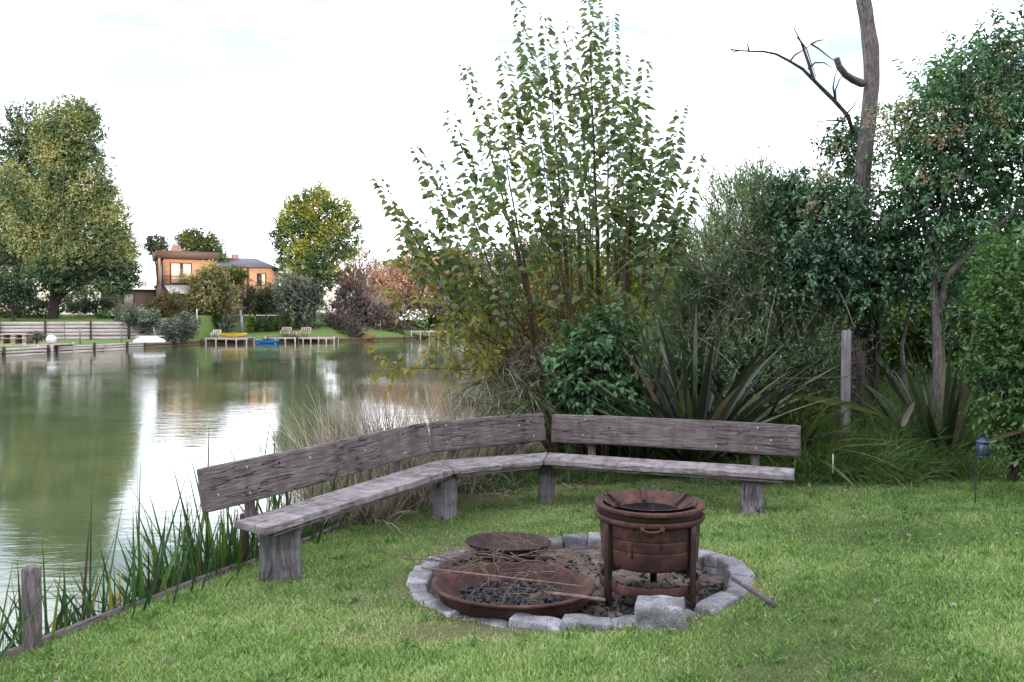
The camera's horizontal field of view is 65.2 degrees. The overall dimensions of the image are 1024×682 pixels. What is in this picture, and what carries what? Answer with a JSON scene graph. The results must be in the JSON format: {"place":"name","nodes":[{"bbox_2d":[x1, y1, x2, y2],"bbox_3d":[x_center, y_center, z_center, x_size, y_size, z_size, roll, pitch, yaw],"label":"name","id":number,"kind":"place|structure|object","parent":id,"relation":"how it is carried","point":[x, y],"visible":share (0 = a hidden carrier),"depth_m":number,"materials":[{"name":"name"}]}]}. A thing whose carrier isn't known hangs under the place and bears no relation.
{"place":"outdoors","nodes":[
{"label":"outdoors","id":0,"kind":"place"},
{"bbox_2d":[0,314,381,338],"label":"lawn","id":1,"kind":"structure","parent":0,"point":[207,327],"depth_m":83.92,"materials":[{"name":"plant"}]},
{"bbox_2d":[0,264,43,320],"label":"willow tree","id":2,"kind":"object","parent":1,"relation":"on","point":[21,289],"visible":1,"depth_m":79.52,"materials":[{"name":"green plant"}]},
{"bbox_2d":[0,309,62,317],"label":"clipped hedge","id":3,"kind":"object","parent":1,"relation":"on","point":[38,314],"visible":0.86,"depth_m":84.27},
{"bbox_2d":[0,96,64,311],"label":"poplar tree","id":4,"kind":"object","parent":1,"relation":"on","point":[18,128],"visible":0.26,"depth_m":90.40,"materials":[{"name":"green plant"}]},
{"bbox_2d":[0,295,92,313],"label":"shade bush","id":5,"kind":"object","parent":1,"relation":"on","point":[32,308],"visible":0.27,"depth_m":94.34,"materials":[{"name":"green plant"}]},
{"bbox_2d":[0,92,147,318],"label":"poplar tree","id":6,"kind":"object","parent":1,"relation":"on","point":[72,255],"visible":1,"depth_m":82.60,"materials":[{"name":"green plant"}]},
{"bbox_2d":[63,296,117,315],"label":"garden bush","id":7,"kind":"object","parent":1,"relation":"on","point":[93,307],"visible":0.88,"depth_m":87.49,"materials":[{"name":"green plant"}]},
{"bbox_2d":[108,303,162,333],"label":"variegated shrub","id":8,"kind":"object","parent":1,"relation":"on","point":[139,318],"visible":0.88,"depth_m":79.45,"materials":[{"name":"green plant"}]},
{"bbox_2d":[142,232,172,284],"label":"round tree","id":9,"kind":"object","parent":1,"relation":"on","point":[152,244],"visible":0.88,"depth_m":114.16,"materials":[{"name":"green plant"}]},
{"bbox_2d":[143,288,187,317],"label":"olive shrub","id":10,"kind":"object","parent":1,"relation":"on","point":[164,301],"visible":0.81,"depth_m":85.53,"materials":[{"name":"green plant"}]},
{"bbox_2d":[101,245,236,322],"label":"brick house","id":11,"kind":"structure","parent":1,"relation":"on","point":[175,261],"depth_m":91.52,"materials":[{"name":"brick"}]},
{"bbox_2d":[170,262,191,283],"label":"window","id":12,"kind":"structure","parent":11,"relation":"in","point":[176,269],"depth_m":91.30,"materials":[{"name":"glass"}]},
{"bbox_2d":[167,226,228,252],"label":"round tree","id":13,"kind":"object","parent":1,"relation":"on","point":[188,240],"visible":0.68,"depth_m":110.76,"materials":[{"name":"green plant"}]},
{"bbox_2d":[177,259,240,319],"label":"blond tree","id":14,"kind":"object","parent":1,"relation":"on","point":[212,299],"visible":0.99,"depth_m":89.25,"materials":[{"name":"beige plant"}]},
{"bbox_2d":[213,244,248,284],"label":"round tree","id":15,"kind":"object","parent":1,"relation":"on","point":[236,276],"visible":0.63,"depth_m":104.70,"materials":[{"name":"green plant"}]},
{"bbox_2d":[212,254,283,316],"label":"brick house","id":16,"kind":"structure","parent":1,"relation":"on","point":[257,270],"depth_m":106.39,"materials":[{"name":"brick"}]},
{"bbox_2d":[0,339,517,650],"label":"lake water","id":17,"kind":"structure","parent":0,"point":[77,428],"depth_m":19.42,"materials":[{"name":"liquid"}]},
{"bbox_2d":[0,559,56,669],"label":"reed clump","id":18,"kind":"object","parent":17,"relation":"in","point":[7,647],"visible":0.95,"depth_m":4.05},
{"bbox_2d":[21,565,41,650],"bbox_3d":[-2.618,2.042,4.377,0.101,1.625,0.103,0,2,0],"label":"mooring post","id":19,"kind":"object","parent":17,"relation":"in","point":[31,586],"visible":0.75,"depth_m":4.32,"materials":[{"name":"grey wood"}]},
{"bbox_2d":[0,342,74,352],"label":"jetty","id":20,"kind":"object","parent":17,"relation":"in","point":[51,346],"visible":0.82,"depth_m":60.59,"materials":[{"name":"grey wood"}]},
{"bbox_2d":[0,334,33,343],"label":"picnic table","id":21,"kind":"object","parent":20,"relation":"on","point":[6,338],"visible":1,"depth_m":60.78,"materials":[{"name":"grey wood"}]},
{"bbox_2d":[0,595,75,650],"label":"reed clump","id":22,"kind":"object","parent":17,"relation":"in","point":[5,621],"visible":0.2,"depth_m":4.69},
{"bbox_2d":[0,532,127,648],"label":"reed clump","id":23,"kind":"object","parent":17,"relation":"in","point":[19,624],"visible":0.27,"depth_m":4.79,"materials":[{"name":"plant"}]},
{"bbox_2d":[8,471,204,632],"bbox_3d":[-2.536,1.494,5.181,1.574,1.528,1.523,0,2,0],"label":"reed clump","id":24,"kind":"object","parent":17,"relation":"in","point":[65,603],"visible":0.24,"depth_m":5.08,"materials":[{"name":"plant"}]},
{"bbox_2d":[42,529,222,626],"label":"reed clump","id":25,"kind":"object","parent":17,"relation":"in","point":[116,595],"visible":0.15,"depth_m":5.13,"materials":[{"name":"plant"}]},
{"bbox_2d":[76,491,251,611],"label":"reed clump","id":26,"kind":"object","parent":17,"relation":"in","point":[177,562],"visible":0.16,"depth_m":5.54,"materials":[{"name":"plant"}]},
{"bbox_2d":[113,436,280,590],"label":"reed clump","id":27,"kind":"object","parent":17,"relation":"in","point":[180,530],"visible":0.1,"depth_m":6.05,"materials":[{"name":"plant"}]},
{"bbox_2d":[240,513,249,562],"bbox_3d":[-2.020,2.006,6.056,0.073,1.407,0.073,-1,2,-43],"label":"mooring post","id":28,"kind":"object","parent":17,"relation":"in","point":[244,540],"visible":0.18,"depth_m":6.01,"materials":[{"name":"brown wood"}]},
{"bbox_2d":[0,310,959,354],"bbox_3d":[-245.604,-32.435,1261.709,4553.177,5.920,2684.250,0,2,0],"label":"bank ground","id":29,"kind":"structure","parent":0,"point":[324,331],"depth_m":92.48,"materials":[{"name":"plant"}]},
{"bbox_2d":[0,341,143,355],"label":"revetment","id":30,"kind":"object","parent":29,"relation":"on","point":[26,350],"visible":0.87,"depth_m":62.17,"materials":[{"name":"grey wood"}]},
{"bbox_2d":[0,320,183,339],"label":"plank wall","id":31,"kind":"structure","parent":29,"relation":"on","point":[70,329],"depth_m":77.97,"materials":[{"name":"grey wood"}]},
{"bbox_2d":[152,309,201,343],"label":"overhanging bush","id":32,"kind":"object","parent":29,"relation":"on","point":[168,330],"visible":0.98,"depth_m":78.62,"materials":[{"name":"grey plant"}]},
{"bbox_2d":[213,315,237,332],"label":"garden bush","id":33,"kind":"object","parent":29,"relation":"on","point":[228,323],"visible":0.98,"depth_m":89.63,"materials":[{"name":"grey plant"}]},
{"bbox_2d":[236,279,288,319],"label":"hedge wall","id":34,"kind":"structure","parent":29,"relation":"on","point":[262,307],"depth_m":97.49,"materials":[{"name":"green plant"}]},
{"bbox_2d":[253,313,293,331],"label":"hedge","id":35,"kind":"object","parent":29,"relation":"on","point":[263,322],"visible":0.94,"depth_m":92.17,"materials":[{"name":"green plant"}]},
{"bbox_2d":[144,336,443,346],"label":"revetment","id":36,"kind":"object","parent":29,"relation":"on","point":[201,341],"visible":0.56,"depth_m":88.87,"materials":[{"name":"brown wood"}]},
{"bbox_2d":[270,271,331,327],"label":"olive tree","id":37,"kind":"object","parent":29,"relation":"on","point":[293,291],"visible":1,"depth_m":93.25,"materials":[{"name":"grey plant"}]},
{"bbox_2d":[263,175,365,315],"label":"poplar tree","id":38,"kind":"object","parent":29,"relation":"on","point":[329,235],"visible":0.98,"depth_m":102.60,"materials":[{"name":"green plant"}]},
{"bbox_2d":[321,263,392,329],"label":"mauve tree","id":39,"kind":"object","parent":29,"relation":"on","point":[359,306],"visible":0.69,"depth_m":102.52,"materials":[{"name":"purple plant"}]},
{"bbox_2d":[320,312,406,338],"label":"dark bush","id":40,"kind":"object","parent":29,"relation":"on","point":[346,327],"visible":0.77,"depth_m":95.19,"materials":[{"name":"green plant"}]},
{"bbox_2d":[346,239,380,290],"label":"slender tree","id":41,"kind":"object","parent":29,"relation":"on","point":[366,255],"visible":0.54,"depth_m":107.73,"materials":[{"name":"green plant"}]},
{"bbox_2d":[353,245,486,330],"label":"pink tree","id":42,"kind":"object","parent":29,"relation":"on","point":[398,279],"visible":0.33,"depth_m":109.88,"materials":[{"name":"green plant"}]},
{"bbox_2d":[413,293,474,331],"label":"pink tree","id":43,"kind":"object","parent":29,"relation":"on","point":[432,315],"visible":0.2,"depth_m":107.98,"materials":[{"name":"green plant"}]},
{"bbox_2d":[326,236,603,318],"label":"shore tree","id":44,"kind":"object","parent":29,"relation":"on","point":[474,254],"visible":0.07,"depth_m":128.62,"materials":[{"name":"green plant"}]},
{"bbox_2d":[409,315,521,338],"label":"water bush","id":45,"kind":"object","parent":29,"relation":"on","point":[423,324],"visible":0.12,"depth_m":107.63,"materials":[{"name":"green plant"}]},
{"bbox_2d":[461,354,542,403],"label":"strap leaf plant","id":46,"kind":"object","parent":29,"relation":"on","point":[512,366],"visible":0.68,"depth_m":9.55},
{"bbox_2d":[467,339,564,414],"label":"strap leaf plant","id":47,"kind":"object","parent":29,"relation":"on","point":[528,352],"visible":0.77,"depth_m":9.70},
{"bbox_2d":[478,380,559,448],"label":"strap leaf plant","id":48,"kind":"object","parent":29,"relation":"on","point":[530,388],"visible":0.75,"depth_m":9.14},
{"bbox_2d":[0,330,1023,681],"bbox_3d":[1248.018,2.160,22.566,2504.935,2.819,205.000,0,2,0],"label":"lawn ground","id":49,"kind":"structure","parent":0,"point":[458,624],"depth_m":4.57,"materials":[{"name":"plant"}]},
{"bbox_2d":[112,488,255,597],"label":"reed clump","id":50,"kind":"object","parent":49,"relation":"on","point":[204,568],"visible":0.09,"depth_m":5.75,"materials":[{"name":"plant"}]},
{"bbox_2d":[0,503,396,659],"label":"lawn edging","id":51,"kind":"object","parent":49,"relation":"on","point":[83,623],"visible":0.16,"depth_m":5.00,"materials":[{"name":"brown wood"}]},
{"bbox_2d":[134,505,267,588],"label":"reed clump","id":52,"kind":"object","parent":49,"relation":"on","point":[217,561],"visible":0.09,"depth_m":5.90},
{"bbox_2d":[148,408,315,574],"bbox_3d":[-2.093,1.374,6.336,1.707,1.702,1.281,0,2,17],"label":"reed clump","id":53,"kind":"object","parent":49,"relation":"on","point":[233,522],"visible":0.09,"depth_m":6.31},
{"bbox_2d":[185,433,342,555],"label":"reed clump","id":54,"kind":"object","parent":49,"relation":"on","point":[278,506],"visible":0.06,"depth_m":6.48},
{"bbox_2d":[239,417,369,537],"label":"reed clump","id":55,"kind":"object","parent":49,"relation":"on","point":[346,514],"visible":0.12,"depth_m":7.05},
{"bbox_2d":[229,447,408,537],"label":"dry grass clump","id":56,"kind":"object","parent":49,"relation":"on","point":[312,495],"visible":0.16,"depth_m":7.14,"materials":[{"name":"beige plant"}]},
{"bbox_2d":[232,377,439,513],"bbox_3d":[-1.730,1.056,8.031,2.198,1.511,2.598,-1,2,-32],"label":"dry grass clump","id":57,"kind":"object","parent":49,"relation":"on","point":[324,436],"visible":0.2,"depth_m":7.91,"materials":[{"name":"beige plant"}]},
{"bbox_2d":[259,459,432,533],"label":"dry grass clump","id":58,"kind":"object","parent":49,"relation":"on","point":[378,515],"visible":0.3,"depth_m":7.31,"materials":[{"name":"beige plant"}]},
{"bbox_2d":[274,370,483,505],"bbox_3d":[-1.345,1.055,8.426,2.493,1.493,2.393,0,2,0],"label":"dry grass clump","id":59,"kind":"object","parent":49,"relation":"on","point":[388,426],"visible":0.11,"depth_m":8.26,"materials":[{"name":"beige plant"}]},
{"bbox_2d":[328,413,493,514],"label":"dry grass clump","id":60,"kind":"object","parent":49,"relation":"on","point":[420,494],"visible":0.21,"depth_m":7.81,"materials":[{"name":"beige plant"}]},
{"bbox_2d":[377,383,556,497],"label":"dry grass clump","id":61,"kind":"object","parent":49,"relation":"on","point":[471,453],"visible":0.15,"depth_m":8.71,"materials":[{"name":"beige plant"}]},
{"bbox_2d":[420,391,529,491],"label":"strap leaf plant","id":62,"kind":"object","parent":49,"relation":"on","point":[471,406],"visible":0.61,"depth_m":9.07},
{"bbox_2d":[431,371,525,417],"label":"strap leaf plant","id":63,"kind":"object","parent":49,"relation":"on","point":[477,383],"visible":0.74,"depth_m":9.37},
{"bbox_2d":[196,413,800,581],"bbox_3d":[0.009,1.266,7.043,5.238,0.982,2.200,-1,2,-24],"label":"corner bench","id":64,"kind":"object","parent":49,"relation":"on","point":[248,482],"visible":0.92,"depth_m":7.21,"materials":[{"name":"grey wood"}]},
{"bbox_2d":[445,245,554,339],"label":"bank tree","id":65,"kind":"object","parent":49,"relation":"on","point":[495,285],"visible":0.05,"depth_m":59.51,"materials":[{"name":"green plant"}]},
{"bbox_2d":[418,369,582,484],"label":"dry grass clump","id":66,"kind":"object","parent":49,"relation":"on","point":[508,449],"visible":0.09,"depth_m":9.50,"materials":[{"name":"beige plant"}]},
{"bbox_2d":[451,395,555,476],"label":"strap leaf plant","id":67,"kind":"object","parent":49,"relation":"on","point":[504,405],"visible":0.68,"depth_m":8.96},
{"bbox_2d":[453,245,605,374],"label":"mixed shrub","id":68,"kind":"object","parent":49,"relation":"on","point":[541,311],"visible":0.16,"depth_m":13.27,"materials":[{"name":"green plant"}]},
{"bbox_2d":[475,390,585,448],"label":"strap leaf plant","id":69,"kind":"object","parent":49,"relation":"on","point":[545,405],"visible":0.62,"depth_m":8.95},
{"bbox_2d":[507,357,558,416],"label":"strap leaf plant","id":70,"kind":"object","parent":49,"relation":"on","point":[536,373],"visible":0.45,"depth_m":9.42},
{"bbox_2d":[48,480,1018,681],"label":"fallen leaves","id":71,"kind":"object","parent":49,"relation":"on","point":[531,649],"visible":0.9,"depth_m":4.97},
{"bbox_2d":[366,0,706,456],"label":"mulberry tree","id":72,"kind":"object","parent":49,"relation":"on","point":[459,265],"visible":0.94,"depth_m":9.74,"materials":[{"name":"green plant"}]},
{"bbox_2d":[458,319,669,448],"bbox_3d":[1.007,0.635,11.310,3.560,2.158,2.434,0,2,0],"label":"mixed shrub","id":73,"kind":"object","parent":49,"relation":"on","point":[655,359],"visible":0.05,"depth_m":10.87,"materials":[{"name":"green plant"}]},
{"bbox_2d":[428,548,725,618],"bbox_3d":[0.445,1.660,5.416,2.080,0.045,1.860,0,2,0],"label":"ash bed","id":74,"kind":"object","parent":49,"relation":"on","point":[632,577],"visible":0.17,"depth_m":5.55,"materials":[{"name":"soil"}]},
{"bbox_2d":[369,510,600,606],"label":"dry twigs","id":75,"kind":"object","parent":74,"relation":"on","point":[522,560],"visible":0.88,"depth_m":5.37,"materials":[{"name":"wood"}]},
{"bbox_2d":[465,532,550,561],"bbox_3d":[-0.028,1.541,5.868,0.631,0.156,0.634,2,-2,0],"label":"fire bowl","id":76,"kind":"object","parent":74,"relation":"on","point":[484,539],"visible":0.69,"depth_m":6.03,"materials":[{"name":"metal"}]},
{"bbox_2d":[431,562,595,620],"bbox_3d":[0.008,1.593,5.034,1.032,0.157,1.037,1,-2,0],"label":"fire bowl","id":77,"kind":"object","parent":74,"relation":"on","point":[445,588],"visible":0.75,"depth_m":5.06,"materials":[{"name":"metal"}]},
{"bbox_2d":[458,577,568,604],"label":"burnt embers","id":78,"kind":"object","parent":77,"relation":"in","point":[492,596],"visible":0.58,"depth_m":5.09},
{"bbox_2d":[544,591,605,601],"bbox_3d":[0.369,1.510,4.724,0.364,0.051,0.030,0,2,6],"label":"charred stick","id":79,"kind":"object","parent":77,"relation":"on","point":[571,595],"visible":0.95,"depth_m":4.71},
{"bbox_2d":[541,554,726,616],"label":"charcoal crumbs","id":80,"kind":"object","parent":74,"relation":"on","point":[624,603],"visible":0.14,"depth_m":5.22,"materials":[{"name":"black"}]},
{"bbox_2d":[595,487,705,608],"bbox_3d":[0.891,1.337,5.173,0.709,0.665,0.736,0,2,0],"label":"drum brazier","id":81,"kind":"object","parent":74,"relation":"on","point":[653,533],"visible":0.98,"depth_m":4.93,"materials":[{"name":"metal"}]},
{"bbox_2d":[406,532,754,630],"bbox_3d":[0.442,1.643,5.410,2.318,0.289,2.097,0,2,0],"label":"fire pit","id":82,"kind":"object","parent":49,"relation":"on","point":[418,582],"visible":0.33,"depth_m":4.91,"materials":[{"name":"stone"}]},
{"bbox_2d":[704,565,777,606],"bbox_3d":[1.388,1.493,4.943,0.143,0.113,0.657,0,2,-17],"label":"wooden stick","id":83,"kind":"object","parent":82,"relation":"on","point":[761,596],"visible":1,"depth_m":4.78,"materials":[{"name":"brown wood"}]},
{"bbox_2d":[538,298,653,450],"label":"broadleaf bush","id":84,"kind":"object","parent":49,"relation":"on","point":[589,350],"visible":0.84,"depth_m":8.90,"materials":[{"name":"green plant"}]},
{"bbox_2d":[542,234,681,356],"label":"mixed shrub","id":85,"kind":"object","parent":49,"relation":"on","point":[634,285],"visible":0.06,"depth_m":14.01,"materials":[{"name":"green plant"}]},
{"bbox_2d":[538,335,713,458],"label":"flax clump","id":86,"kind":"object","parent":49,"relation":"on","point":[641,451],"visible":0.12,"depth_m":9.79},
{"bbox_2d":[626,338,664,478],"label":"umbrella sedge","id":87,"kind":"object","parent":49,"relation":"on","point":[642,343],"visible":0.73,"depth_m":8.91,"materials":[{"name":"green plant"}]},
{"bbox_2d":[634,595,685,630],"bbox_3d":[0.824,1.536,4.444,0.281,0.191,0.213,-4,4,13],"label":"granite block","id":88,"kind":"object","parent":49,"relation":"on","point":[659,611],"depth_m":4.36,"materials":[{"name":"stone"}]},
{"bbox_2d":[557,305,841,462],"bbox_3d":[2.022,0.479,8.897,3.530,1.849,2.974,0,2,18],"label":"flax clump","id":89,"kind":"object","parent":49,"relation":"on","point":[680,406],"visible":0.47,"depth_m":8.69,"materials":[{"name":"plant"}]},
{"bbox_2d":[426,356,1023,497],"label":"undergrowth","id":90,"kind":"object","parent":49,"relation":"on","point":[531,477],"visible":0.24,"depth_m":8.89,"materials":[{"name":"green plant"}]},
{"bbox_2d":[789,395,882,415],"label":"flax leaf","id":91,"kind":"object","parent":90,"relation":"on","point":[834,402],"visible":0.95,"depth_m":8.88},
{"bbox_2d":[457,476,1021,499],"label":"leaf litter","id":92,"kind":"object","parent":49,"relation":"on","point":[564,488],"visible":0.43,"depth_m":8.44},
{"bbox_2d":[578,134,901,409],"bbox_3d":[2.792,-0.577,9.811,4.247,4.272,3.498,-1,2,-43],"label":"feathery shrub","id":93,"kind":"object","parent":49,"relation":"on","point":[724,310],"visible":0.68,"depth_m":10.10,"materials":[{"name":"green plant"}]},
{"bbox_2d":[647,327,855,422],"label":"mixed shrub","id":94,"kind":"object","parent":49,"relation":"on","point":[678,372],"visible":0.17,"depth_m":9.84,"materials":[{"name":"green plant"}]},
{"bbox_2d":[662,338,873,454],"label":"flax clump","id":95,"kind":"object","parent":49,"relation":"on","point":[779,419],"visible":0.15,"depth_m":9.22,"materials":[{"name":"plant"}]},
{"bbox_2d":[717,386,936,491],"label":"flax clump","id":96,"kind":"object","parent":49,"relation":"on","point":[812,424],"visible":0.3,"depth_m":8.68,"materials":[{"name":"plant"}]},
{"bbox_2d":[729,0,930,420],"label":"bare tree","id":97,"kind":"object","parent":49,"relation":"on","point":[852,273],"visible":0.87,"depth_m":9.90,"materials":[{"name":"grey plant"}]},
{"bbox_2d":[752,266,927,405],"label":"mixed shrub","id":98,"kind":"object","parent":49,"relation":"on","point":[884,347],"visible":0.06,"depth_m":11.98,"materials":[{"name":"green plant"}]},
{"bbox_2d":[840,330,850,442],"bbox_3d":[3.844,0.757,9.223,0.114,1.765,0.112,-1,2,-42],"label":"fence post","id":99,"kind":"object","parent":49,"relation":"on","point":[845,389],"visible":0.6,"depth_m":9.17,"materials":[{"name":"grey wood"}]},
{"bbox_2d":[768,338,866,409],"bbox_3d":[3.556,0.384,9.142,1.361,0.847,0.162,0,2,-17],"label":"fence wire","id":100,"kind":"object","parent":99,"relation":"attached to","point":[864,351],"visible":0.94,"depth_m":9.22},
{"bbox_2d":[855,352,866,432],"bbox_3d":[4.147,0.878,9.476,0.163,1.495,0.108,0,2,0],"label":"fence post","id":101,"kind":"object","parent":49,"relation":"on","point":[860,361],"visible":0.45,"depth_m":9.43,"materials":[{"name":"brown wood"}]},
{"bbox_2d":[834,284,963,410],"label":"mixed shrub","id":102,"kind":"object","parent":49,"relation":"on","point":[894,344],"visible":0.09,"depth_m":12.30,"materials":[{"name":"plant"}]},
{"bbox_2d":[819,313,998,459],"bbox_3d":[4.983,0.537,9.109,2.824,1.875,2.161,0,2,0],"label":"flax clump","id":103,"kind":"object","parent":49,"relation":"on","point":[951,418],"visible":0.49,"depth_m":8.82,"materials":[{"name":"plant"}]},
{"bbox_2d":[814,0,1023,435],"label":"privet tree","id":104,"kind":"object","parent":49,"relation":"on","point":[945,150],"visible":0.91,"depth_m":9.21,"materials":[{"name":"green plant"}]},
{"bbox_2d":[880,223,1023,406],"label":"mixed shrub","id":105,"kind":"object","parent":49,"relation":"on","point":[952,337],"visible":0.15,"depth_m":11.87,"materials":[{"name":"green plant"}]},
{"bbox_2d":[974,433,989,502],"bbox_3d":[4.255,1.153,7.233,0.132,0.641,0.114,0,2,0],"label":"garden lantern","id":106,"kind":"object","parent":49,"relation":"on","point":[982,448],"visible":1,"depth_m":7.20,"materials":[{"name":"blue metal"}]},
{"bbox_2d":[944,219,1023,481],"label":"leafy bush","id":107,"kind":"object","parent":49,"relation":"on","point":[1005,352],"visible":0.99,"depth_m":7.53,"materials":[{"name":"green plant"}]},
{"bbox_2d":[955,185,1023,380],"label":"mixed shrub","id":108,"kind":"object","parent":49,"relation":"on","point":[1014,277],"visible":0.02,"depth_m":11.93,"materials":[{"name":"green plant"}]},
{"bbox_2d":[0,0,1023,319],"label":"sky","id":109,"kind":"structure","parent":0,"point":[217,111],"materials":[{"name":"white"}]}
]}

